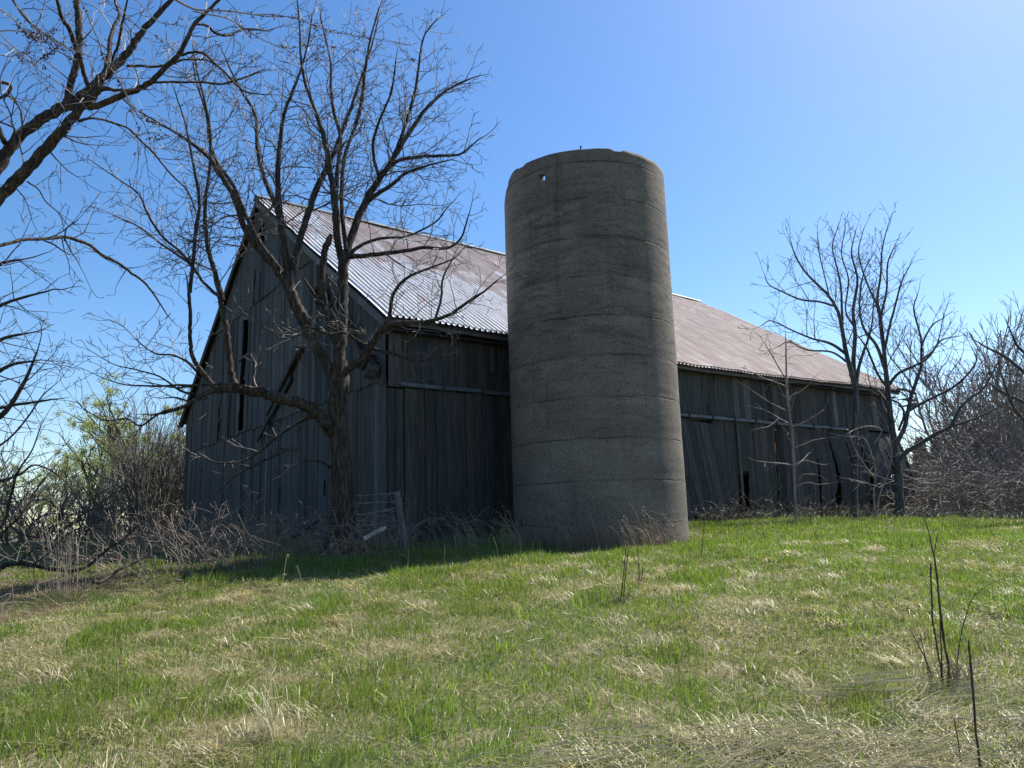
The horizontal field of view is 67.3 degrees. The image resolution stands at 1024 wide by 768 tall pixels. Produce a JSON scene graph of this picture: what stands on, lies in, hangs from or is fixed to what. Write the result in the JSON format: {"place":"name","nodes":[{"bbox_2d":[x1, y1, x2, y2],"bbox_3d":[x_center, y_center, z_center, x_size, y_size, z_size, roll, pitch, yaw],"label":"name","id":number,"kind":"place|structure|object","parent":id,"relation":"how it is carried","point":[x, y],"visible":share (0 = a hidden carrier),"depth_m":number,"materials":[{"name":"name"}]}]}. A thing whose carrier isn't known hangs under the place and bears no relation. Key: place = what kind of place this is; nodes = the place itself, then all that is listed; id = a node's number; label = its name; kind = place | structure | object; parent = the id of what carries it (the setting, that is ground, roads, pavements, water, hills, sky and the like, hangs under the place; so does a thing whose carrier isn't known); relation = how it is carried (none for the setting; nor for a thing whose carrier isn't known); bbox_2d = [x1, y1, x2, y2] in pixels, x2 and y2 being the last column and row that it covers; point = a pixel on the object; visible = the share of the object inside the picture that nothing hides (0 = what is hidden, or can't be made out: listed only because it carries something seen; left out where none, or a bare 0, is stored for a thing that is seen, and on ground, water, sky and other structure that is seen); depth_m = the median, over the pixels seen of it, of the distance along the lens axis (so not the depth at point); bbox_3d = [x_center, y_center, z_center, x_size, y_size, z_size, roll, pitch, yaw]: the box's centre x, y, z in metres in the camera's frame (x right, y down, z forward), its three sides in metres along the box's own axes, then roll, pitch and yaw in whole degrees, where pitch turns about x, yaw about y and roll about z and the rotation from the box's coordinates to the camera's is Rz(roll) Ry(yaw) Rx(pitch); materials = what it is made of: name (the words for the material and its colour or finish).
{"place":"outdoors","nodes":[
{"label":"outdoors","id":0,"kind":"place"},
{"bbox_2d":[0,513,1023,767],"bbox_3d":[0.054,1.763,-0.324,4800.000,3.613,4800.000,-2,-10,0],"label":"ground","id":1,"kind":"structure","parent":0,"point":[986,638],"depth_m":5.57,"materials":[{"name":"plant"}]},
{"bbox_2d":[0,478,56,541],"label":"bare bush","id":2,"kind":"object","parent":1,"relation":"on","point":[1,530],"visible":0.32,"depth_m":35.27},
{"bbox_2d":[0,441,73,545],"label":"bare bush","id":3,"kind":"object","parent":1,"relation":"on","point":[4,488],"visible":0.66,"depth_m":17.28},
{"bbox_2d":[0,452,81,526],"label":"bare bush","id":4,"kind":"object","parent":1,"relation":"on","point":[3,483],"visible":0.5,"depth_m":24.12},
{"bbox_2d":[0,438,98,540],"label":"bare bush","id":5,"kind":"object","parent":1,"relation":"on","point":[24,527],"visible":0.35,"depth_m":27.43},
{"bbox_2d":[0,449,99,541],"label":"willow","id":6,"kind":"object","parent":1,"relation":"on","point":[47,487],"visible":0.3,"depth_m":45.43,"materials":[{"name":"green plant"}]},
{"bbox_2d":[0,209,103,536],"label":"edge tree","id":7,"kind":"object","parent":1,"relation":"on","point":[9,406],"visible":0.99,"depth_m":10.69,"materials":[{"name":"brown plant"}]},
{"bbox_2d":[34,502,98,597],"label":"dry canes","id":8,"kind":"object","parent":1,"relation":"on","point":[59,584],"visible":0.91,"depth_m":9.02,"materials":[{"name":"plant"}]},
{"bbox_2d":[0,444,135,541],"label":"bare bush","id":9,"kind":"object","parent":1,"relation":"on","point":[60,510],"visible":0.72,"depth_m":22.21,"materials":[{"name":"plant"}]},
{"bbox_2d":[0,441,145,546],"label":"bare bush","id":10,"kind":"object","parent":1,"relation":"on","point":[21,535],"visible":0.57,"depth_m":19.21,"materials":[{"name":"plant"}]},
{"bbox_2d":[22,463,140,539],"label":"bare bush","id":11,"kind":"object","parent":1,"relation":"on","point":[85,523],"visible":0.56,"depth_m":24.07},
{"bbox_2d":[0,492,176,587],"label":"fallen branch","id":12,"kind":"object","parent":1,"relation":"on","point":[4,565],"visible":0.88,"depth_m":9.83,"materials":[{"name":"brown plant"}]},
{"bbox_2d":[0,520,180,540],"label":"hedgerow","id":13,"kind":"object","parent":1,"relation":"on","point":[11,536],"depth_m":100.28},
{"bbox_2d":[32,468,152,539],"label":"bare bush","id":14,"kind":"object","parent":1,"relation":"on","point":[68,519],"visible":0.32,"depth_m":30.76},
{"bbox_2d":[73,449,127,538],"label":"dark shrub","id":15,"kind":"object","parent":1,"relation":"on","point":[99,477],"visible":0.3,"depth_m":34.70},
{"bbox_2d":[56,479,146,539],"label":"bare bush","id":16,"kind":"object","parent":1,"relation":"on","point":[114,522],"visible":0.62,"depth_m":23.81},
{"bbox_2d":[85,458,132,538],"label":"dark shrub","id":17,"kind":"object","parent":1,"relation":"on","point":[110,493],"visible":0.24,"depth_m":32.49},
{"bbox_2d":[39,368,182,538],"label":"willow","id":18,"kind":"object","parent":1,"relation":"on","point":[81,466],"visible":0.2,"depth_m":41.17,"materials":[{"name":"green plant"}]},
{"bbox_2d":[57,469,164,538],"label":"bare bush","id":19,"kind":"object","parent":1,"relation":"on","point":[95,512],"visible":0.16,"depth_m":35.51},
{"bbox_2d":[50,411,183,537],"bbox_3d":[-14.778,3.612,30.883,4.101,5.545,5.598,-8,-12,30],"label":"dark shrub","id":20,"kind":"object","parent":1,"relation":"on","point":[129,433],"visible":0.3,"depth_m":30.45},
{"bbox_2d":[52,371,184,536],"bbox_3d":[-19.103,3.699,38.702,7.220,8.560,6.726,5,-12,-33],"label":"willow","id":21,"kind":"object","parent":1,"relation":"on","point":[89,421],"visible":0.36,"depth_m":38.14,"materials":[{"name":"green plant"}]},
{"bbox_2d":[101,454,160,538],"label":"dark shrub","id":22,"kind":"object","parent":1,"relation":"on","point":[126,516],"visible":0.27,"depth_m":29.54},
{"bbox_2d":[92,529,179,583],"bbox_3d":[-4.880,2.193,9.893,0.494,0.640,1.388,-6,-11,21],"label":"fallen limb","id":23,"kind":"object","parent":1,"relation":"on","point":[111,574],"visible":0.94,"depth_m":9.65,"materials":[{"name":"grey plant"}]},
{"bbox_2d":[87,388,185,536],"bbox_3d":[-14.206,3.247,30.695,4.664,6.159,4.386,-2,-10,0],"label":"dark shrub","id":24,"kind":"object","parent":1,"relation":"on","point":[155,462],"visible":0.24,"depth_m":30.34,"materials":[{"name":"plant"}]},
{"bbox_2d":[89,396,186,537],"bbox_3d":[-12.999,2.987,27.177,3.464,5.342,3.272,1,-11,-13],"label":"dark shrub","id":25,"kind":"object","parent":1,"relation":"on","point":[138,479],"visible":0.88,"depth_m":26.84,"materials":[{"name":"plant"}]},
{"bbox_2d":[93,395,184,536],"bbox_3d":[-13.449,3.177,28.651,3.720,5.472,3.514,-11,-14,42],"label":"dark shrub","id":26,"kind":"object","parent":1,"relation":"on","point":[158,473],"visible":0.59,"depth_m":28.73,"materials":[{"name":"plant"}]},
{"bbox_2d":[0,0,298,330],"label":"overhanging tree","id":27,"kind":"object","parent":1,"relation":"on","point":[23,172],"visible":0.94,"depth_m":8.42,"materials":[{"name":"brown plant"}]},
{"bbox_2d":[119,427,183,534],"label":"dark shrub","id":28,"kind":"object","parent":1,"relation":"on","point":[173,475],"visible":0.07,"depth_m":33.51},
{"bbox_2d":[120,395,185,534],"bbox_3d":[-12.815,3.346,30.049,5.674,5.581,4.157,-11,-14,42],"label":"dark shrub","id":29,"kind":"object","parent":1,"relation":"on","point":[172,489],"visible":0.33,"depth_m":29.38,"materials":[{"name":"plant"}]},
{"bbox_2d":[125,402,185,533],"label":"willow","id":30,"kind":"object","parent":1,"relation":"on","point":[176,413],"visible":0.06,"depth_m":38.51,"materials":[{"name":"green plant"}]},
{"bbox_2d":[126,419,185,532],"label":"dark shrub","id":31,"kind":"object","parent":1,"relation":"on","point":[173,467],"visible":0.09,"depth_m":33.92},
{"bbox_2d":[0,525,375,615],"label":"dead brush","id":32,"kind":"object","parent":1,"relation":"on","point":[177,562],"visible":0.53,"depth_m":9.92,"materials":[{"name":"plant"}]},
{"bbox_2d":[0,0,415,201],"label":"budding tree","id":33,"kind":"object","parent":1,"relation":"on","point":[32,38],"visible":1,"depth_m":5.82,"materials":[{"name":"brown plant"}]},
{"bbox_2d":[0,485,442,575],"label":"bramble canes","id":34,"kind":"object","parent":1,"relation":"on","point":[188,544],"visible":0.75,"depth_m":12.02,"materials":[{"name":"plant"}]},
{"bbox_2d":[244,554,299,746],"bbox_3d":[-1.396,1.541,4.492,0.348,1.054,0.301,-5,-11,17],"label":"straw tuft","id":35,"kind":"object","parent":1,"relation":"on","point":[269,729],"visible":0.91,"depth_m":4.41,"materials":[{"name":"plant"}]},
{"bbox_2d":[52,0,526,552],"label":"bare tree","id":36,"kind":"object","parent":1,"relation":"on","point":[334,424],"visible":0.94,"depth_m":12.62,"materials":[{"name":"brown plant"}]},
{"bbox_2d":[292,517,318,538],"bbox_3d":[-3.169,2.207,11.811,0.098,0.321,0.510,-8,-12,31],"label":"leaning log","id":37,"kind":"object","parent":1,"relation":"on","point":[304,526],"visible":0.91,"depth_m":11.78,"materials":[{"name":"grey wood"}]},
{"bbox_2d":[318,536,375,560],"bbox_3d":[-2.519,2.558,11.752,0.967,0.473,0.727,-2,-10,0],"label":"leaf heap","id":38,"kind":"object","parent":1,"relation":"on","point":[339,545],"visible":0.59,"depth_m":11.63,"materials":[{"name":"plant"}]},
{"bbox_2d":[363,526,385,540],"bbox_3d":[-2.105,2.294,11.790,0.374,0.218,0.076,6,-13,-35],"label":"pale log","id":39,"kind":"object","parent":38,"relation":"on","point":[374,532],"visible":0.75,"depth_m":11.76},
{"bbox_2d":[190,501,532,569],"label":"dry stalks","id":40,"kind":"object","parent":1,"relation":"on","point":[497,523],"visible":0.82,"depth_m":11.49,"materials":[{"name":"plant"}]},
{"bbox_2d":[394,491,409,551],"bbox_3d":[-1.761,2.304,12.398,0.270,1.135,0.116,-2,-10,0],"label":"fence post","id":41,"kind":"object","parent":1,"relation":"on","point":[398,506],"visible":0.73,"depth_m":12.38,"materials":[{"name":"grey wood"}]},
{"bbox_2d":[354,483,402,540],"bbox_3d":[-2.206,2.035,12.217,0.976,0.943,0.458,7,-14,-40],"label":"wire fence","id":42,"kind":"object","parent":41,"relation":"attached to","point":[380,510],"visible":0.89,"depth_m":12.31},
{"bbox_2d":[178,194,916,543],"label":"barn","id":43,"kind":"structure","parent":1,"relation":"on","point":[440,442],"depth_m":19.78,"materials":[{"name":"grey wood"}]},
{"bbox_2d":[404,388,513,540],"bbox_3d":[0.089,1.723,16.185,5.256,2.910,0.045,6,-13,-35],"label":"sliding door","id":44,"kind":"structure","parent":43,"relation":"in","point":[485,465],"depth_m":15.33,"materials":[{"name":"wood"}]},
{"bbox_2d":[681,419,734,518],"bbox_3d":[4.279,2.070,19.084,3.445,2.712,0.173,6,-13,-35],"label":"sliding door","id":45,"kind":"structure","parent":43,"relation":"in","point":[705,474],"depth_m":19.50,"materials":[{"name":"wood"}]},
{"bbox_2d":[422,503,700,550],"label":"dry weeds","id":46,"kind":"object","parent":1,"relation":"on","point":[568,535],"visible":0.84,"depth_m":12.93,"materials":[{"name":"plant"}]},
{"bbox_2d":[504,146,688,549],"bbox_3d":[1.590,-0.411,15.302,3.306,7.690,3.306,-2,-10,0],"label":"silo","id":47,"kind":"object","parent":1,"relation":"on","point":[595,411],"visible":0.91,"depth_m":13.96,"materials":[{"name":"concrete"}]},
{"bbox_2d":[577,549,636,602],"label":"dead weed","id":48,"kind":"object","parent":1,"relation":"on","point":[618,596],"visible":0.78,"depth_m":7.78,"materials":[{"name":"plant"}]},
{"bbox_2d":[626,548,652,582],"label":"dead weed","id":49,"kind":"object","parent":1,"relation":"on","point":[638,580],"visible":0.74,"depth_m":8.95,"materials":[{"name":"plant"}]},
{"bbox_2d":[738,316,843,518],"bbox_3d":[6.440,0.713,18.041,2.282,4.829,1.225,-2,-10,0],"label":"sapling","id":50,"kind":"object","parent":1,"relation":"on","point":[788,399],"visible":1,"depth_m":18.01,"materials":[{"name":"plant"}]},
{"bbox_2d":[738,211,895,517],"bbox_3d":[8.180,-0.789,20.856,5.388,8.929,3.122,2,-11,-17],"label":"young tree","id":51,"kind":"object","parent":1,"relation":"on","point":[854,373],"visible":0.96,"depth_m":20.72,"materials":[{"name":"brown plant"}]},
{"bbox_2d":[688,487,1023,530],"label":"dry fringe","id":52,"kind":"object","parent":1,"relation":"on","point":[802,514],"visible":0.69,"depth_m":18.88,"materials":[{"name":"plant"}]},
{"bbox_2d":[832,412,908,516],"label":"whip shrub","id":53,"kind":"object","parent":1,"relation":"on","point":[874,485],"visible":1,"depth_m":19.12,"materials":[{"name":"plant"}]},
{"bbox_2d":[861,458,973,516],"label":"thicket shrub","id":54,"kind":"object","parent":1,"relation":"on","point":[943,507],"visible":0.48,"depth_m":22.02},
{"bbox_2d":[870,446,964,516],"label":"thicket shrub","id":55,"kind":"object","parent":1,"relation":"on","point":[925,486],"visible":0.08,"depth_m":24.78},
{"bbox_2d":[910,436,928,474],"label":"conifer","id":56,"kind":"object","parent":1,"relation":"on","point":[921,437],"visible":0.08,"depth_m":51.66,"materials":[{"name":"green plant"}]},
{"bbox_2d":[821,201,1023,517],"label":"leaning tree","id":57,"kind":"object","parent":1,"relation":"on","point":[886,381],"visible":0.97,"depth_m":21.19,"materials":[{"name":"brown plant"}]},
{"bbox_2d":[862,449,986,517],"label":"thicket shrub","id":58,"kind":"object","parent":1,"relation":"on","point":[931,496],"visible":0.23,"depth_m":22.44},
{"bbox_2d":[903,434,953,488],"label":"bare tree","id":59,"kind":"object","parent":1,"relation":"on","point":[923,458],"visible":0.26,"depth_m":25.99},
{"bbox_2d":[892,469,977,517],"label":"thicket shrub","id":60,"kind":"object","parent":1,"relation":"on","point":[925,488],"visible":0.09,"depth_m":24.47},
{"bbox_2d":[883,459,988,516],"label":"thicket shrub","id":61,"kind":"object","parent":1,"relation":"on","point":[922,498],"visible":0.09,"depth_m":23.44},
{"bbox_2d":[908,416,969,483],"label":"bare tree","id":62,"kind":"object","parent":1,"relation":"on","point":[930,451],"visible":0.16,"depth_m":26.48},
{"bbox_2d":[861,300,1023,476],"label":"bare tree","id":63,"kind":"object","parent":1,"relation":"on","point":[919,409],"visible":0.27,"depth_m":28.64,"materials":[{"name":"plant"}]},
{"bbox_2d":[862,312,1023,464],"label":"bare tree","id":64,"kind":"object","parent":1,"relation":"on","point":[941,386],"visible":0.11,"depth_m":39.09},
{"bbox_2d":[863,299,1023,492],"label":"bare tree","id":65,"kind":"object","parent":1,"relation":"on","point":[1008,429],"visible":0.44,"depth_m":26.88,"materials":[{"name":"plant"}]},
{"bbox_2d":[866,450,1020,517],"bbox_3d":[13.016,3.265,21.719,5.572,3.292,4.602,5,-13,-34],"label":"thicket shrub","id":66,"kind":"object","parent":1,"relation":"on","point":[941,495],"visible":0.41,"depth_m":21.45,"materials":[{"name":"plant"}]},
{"bbox_2d":[869,310,1023,467],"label":"bare tree","id":67,"kind":"object","parent":1,"relation":"on","point":[918,392],"visible":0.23,"depth_m":27.50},
{"bbox_2d":[899,415,993,472],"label":"bare tree","id":68,"kind":"object","parent":1,"relation":"on","point":[918,440],"visible":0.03,"depth_m":28.96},
{"bbox_2d":[908,418,989,510],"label":"bare tree","id":69,"kind":"object","parent":1,"relation":"on","point":[935,453],"visible":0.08,"depth_m":27.01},
{"bbox_2d":[876,300,1023,477],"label":"bare tree","id":70,"kind":"object","parent":1,"relation":"on","point":[986,439],"visible":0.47,"depth_m":26.93,"materials":[{"name":"plant"}]},
{"bbox_2d":[880,334,1023,463],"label":"bare tree","id":71,"kind":"object","parent":1,"relation":"on","point":[945,402],"visible":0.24,"depth_m":29.13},
{"bbox_2d":[881,421,1023,517],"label":"thicket shrub","id":72,"kind":"object","parent":1,"relation":"on","point":[974,498],"visible":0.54,"depth_m":21.23,"materials":[{"name":"plant"}]},
{"bbox_2d":[894,340,1017,479],"bbox_3d":[16.353,1.755,28.496,6.313,7.273,4.252,4,-12,-29],"label":"bare tree","id":73,"kind":"object","parent":1,"relation":"on","point":[947,411],"visible":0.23,"depth_m":28.13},
{"bbox_2d":[893,411,1021,475],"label":"bare tree","id":74,"kind":"object","parent":1,"relation":"on","point":[930,448],"visible":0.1,"depth_m":29.29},
{"bbox_2d":[913,346,1001,446],"bbox_3d":[24.846,2.579,37.597,8.542,8.697,7.379,-3,-11,9],"label":"bare tree","id":75,"kind":"object","parent":1,"relation":"on","point":[965,381],"visible":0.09,"depth_m":39.08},
{"bbox_2d":[953,717,961,764],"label":"dry weed","id":76,"kind":"object","parent":1,"relation":"on","point":[957,739],"visible":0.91,"depth_m":3.84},
{"bbox_2d":[908,455,1007,514],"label":"thicket shrub","id":77,"kind":"object","parent":1,"relation":"on","point":[958,483],"visible":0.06,"depth_m":23.30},
{"bbox_2d":[902,369,1016,460],"bbox_3d":[19.641,2.890,34.091,4.550,7.122,4.014,4,-12,-28],"label":"bare tree","id":78,"kind":"object","parent":1,"relation":"on","point":[953,410],"visible":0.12,"depth_m":33.91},
{"bbox_2d":[896,335,1023,477],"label":"bare tree","id":79,"kind":"object","parent":1,"relation":"on","point":[960,402],"visible":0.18,"depth_m":28.81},
{"bbox_2d":[912,441,1008,484],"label":"thicket shrub","id":80,"kind":"object","parent":1,"relation":"on","point":[960,460],"visible":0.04,"depth_m":26.06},
{"bbox_2d":[909,518,1013,693],"bbox_3d":[2.994,1.451,5.053,0.795,1.137,0.485,-2,-10,0],"label":"dead weed","id":81,"kind":"object","parent":1,"relation":"on","point":[955,674],"visible":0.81,"depth_m":5.04,"materials":[{"name":"plant"}]},
{"bbox_2d":[899,367,1023,493],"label":"bare tree","id":82,"kind":"object","parent":1,"relation":"on","point":[956,436],"visible":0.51,"depth_m":25.73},
{"bbox_2d":[906,459,1023,518],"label":"thicket shrub","id":83,"kind":"object","parent":1,"relation":"on","point":[996,488],"visible":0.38,"depth_m":21.37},
{"bbox_2d":[906,434,1023,511],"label":"thicket shrub","id":84,"kind":"object","parent":1,"relation":"on","point":[976,461],"visible":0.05,"depth_m":23.60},
{"bbox_2d":[907,429,1023,518],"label":"thicket shrub","id":85,"kind":"object","parent":1,"relation":"on","point":[973,464],"visible":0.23,"depth_m":23.65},
{"bbox_2d":[910,439,1023,517],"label":"thicket shrub","id":86,"kind":"object","parent":1,"relation":"on","point":[1014,497],"visible":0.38,"depth_m":21.70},
{"bbox_2d":[912,363,1021,473],"bbox_3d":[17.049,2.226,27.748,5.853,5.971,3.942,-11,-14,42],"label":"bare tree","id":87,"kind":"object","parent":1,"relation":"on","point":[962,420],"visible":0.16,"depth_m":28.03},
{"bbox_2d":[917,366,1021,469],"bbox_3d":[19.850,2.018,30.090,7.380,7.207,6.375,3,-12,-26],"label":"bare tree","id":88,"kind":"object","parent":1,"relation":"on","point":[973,413],"visible":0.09,"depth_m":30.39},
{"bbox_2d":[916,435,1023,517],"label":"thicket shrub","id":89,"kind":"object","parent":1,"relation":"on","point":[987,462],"visible":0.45,"depth_m":22.69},
{"bbox_2d":[919,461,1023,518],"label":"thicket shrub","id":90,"kind":"object","parent":1,"relation":"on","point":[998,499],"visible":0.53,"depth_m":21.13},
{"bbox_2d":[933,396,1012,459],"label":"bare tree","id":91,"kind":"object","parent":1,"relation":"on","point":[975,427],"visible":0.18,"depth_m":27.69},
{"bbox_2d":[924,449,1023,517],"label":"thicket shrub","id":92,"kind":"object","parent":1,"relation":"on","point":[985,479],"visible":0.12,"depth_m":23.30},
{"bbox_2d":[968,640,981,767],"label":"dry weed","id":93,"kind":"object","parent":1,"relation":"on","point":[974,709],"visible":0.98,"depth_m":3.83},
{"bbox_2d":[927,306,1023,485],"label":"bare tree","id":94,"kind":"object","parent":1,"relation":"on","point":[995,432],"visible":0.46,"depth_m":26.34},
{"bbox_2d":[931,392,1023,480],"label":"bare tree","id":95,"kind":"object","parent":1,"relation":"on","point":[979,409],"visible":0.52,"depth_m":25.74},
{"bbox_2d":[932,291,1023,462],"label":"bare tree","id":96,"kind":"object","parent":1,"relation":"on","point":[990,372],"visible":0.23,"depth_m":31.91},
{"bbox_2d":[933,453,1023,519],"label":"thicket shrub","id":97,"kind":"object","parent":1,"relation":"on","point":[989,488],"visible":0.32,"depth_m":21.91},
{"bbox_2d":[946,445,1023,518],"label":"thicket shrub","id":98,"kind":"object","parent":1,"relation":"on","point":[1005,490],"visible":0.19,"depth_m":22.50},
{"bbox_2d":[955,454,1023,518],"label":"thicket shrub","id":99,"kind":"object","parent":1,"relation":"on","point":[1004,480],"visible":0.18,"depth_m":23.05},
{"bbox_2d":[958,441,1022,501],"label":"thicket shrub","id":100,"kind":"object","parent":1,"relation":"on","point":[1011,468],"visible":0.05,"depth_m":23.91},
{"bbox_2d":[969,335,1023,437],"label":"bare tree","id":101,"kind":"object","parent":1,"relation":"on","point":[1003,375],"visible":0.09,"depth_m":37.25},
{"bbox_2d":[970,316,1023,421],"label":"edge tree","id":102,"kind":"object","parent":1,"relation":"on","point":[1006,392],"visible":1,"depth_m":17.07,"materials":[{"name":"brown plant"}]},
{"bbox_2d":[978,325,1023,388],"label":"bare tree","id":103,"kind":"object","parent":1,"relation":"on","point":[1012,359],"visible":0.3,"depth_m":28.92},
{"bbox_2d":[982,344,1023,437],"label":"bare tree","id":104,"kind":"object","parent":1,"relation":"on","point":[1001,384],"visible":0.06,"depth_m":32.64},
{"bbox_2d":[987,453,1022,512],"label":"thicket shrub","id":105,"kind":"object","parent":1,"relation":"on","point":[1012,482],"visible":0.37,"depth_m":22.58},
{"bbox_2d":[988,348,1023,454],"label":"bare tree","id":106,"kind":"object","parent":1,"relation":"on","point":[1010,391],"visible":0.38,"depth_m":26.95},
{"bbox_2d":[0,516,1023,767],"bbox_3d":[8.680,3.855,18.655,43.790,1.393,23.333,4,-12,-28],"label":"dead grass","id":107,"kind":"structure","parent":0,"point":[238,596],"depth_m":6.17,"materials":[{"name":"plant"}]},
{"bbox_2d":[0,0,1023,538],"label":"sky","id":108,"kind":"structure","parent":0,"point":[754,115],"materials":[{"name":"blue"}]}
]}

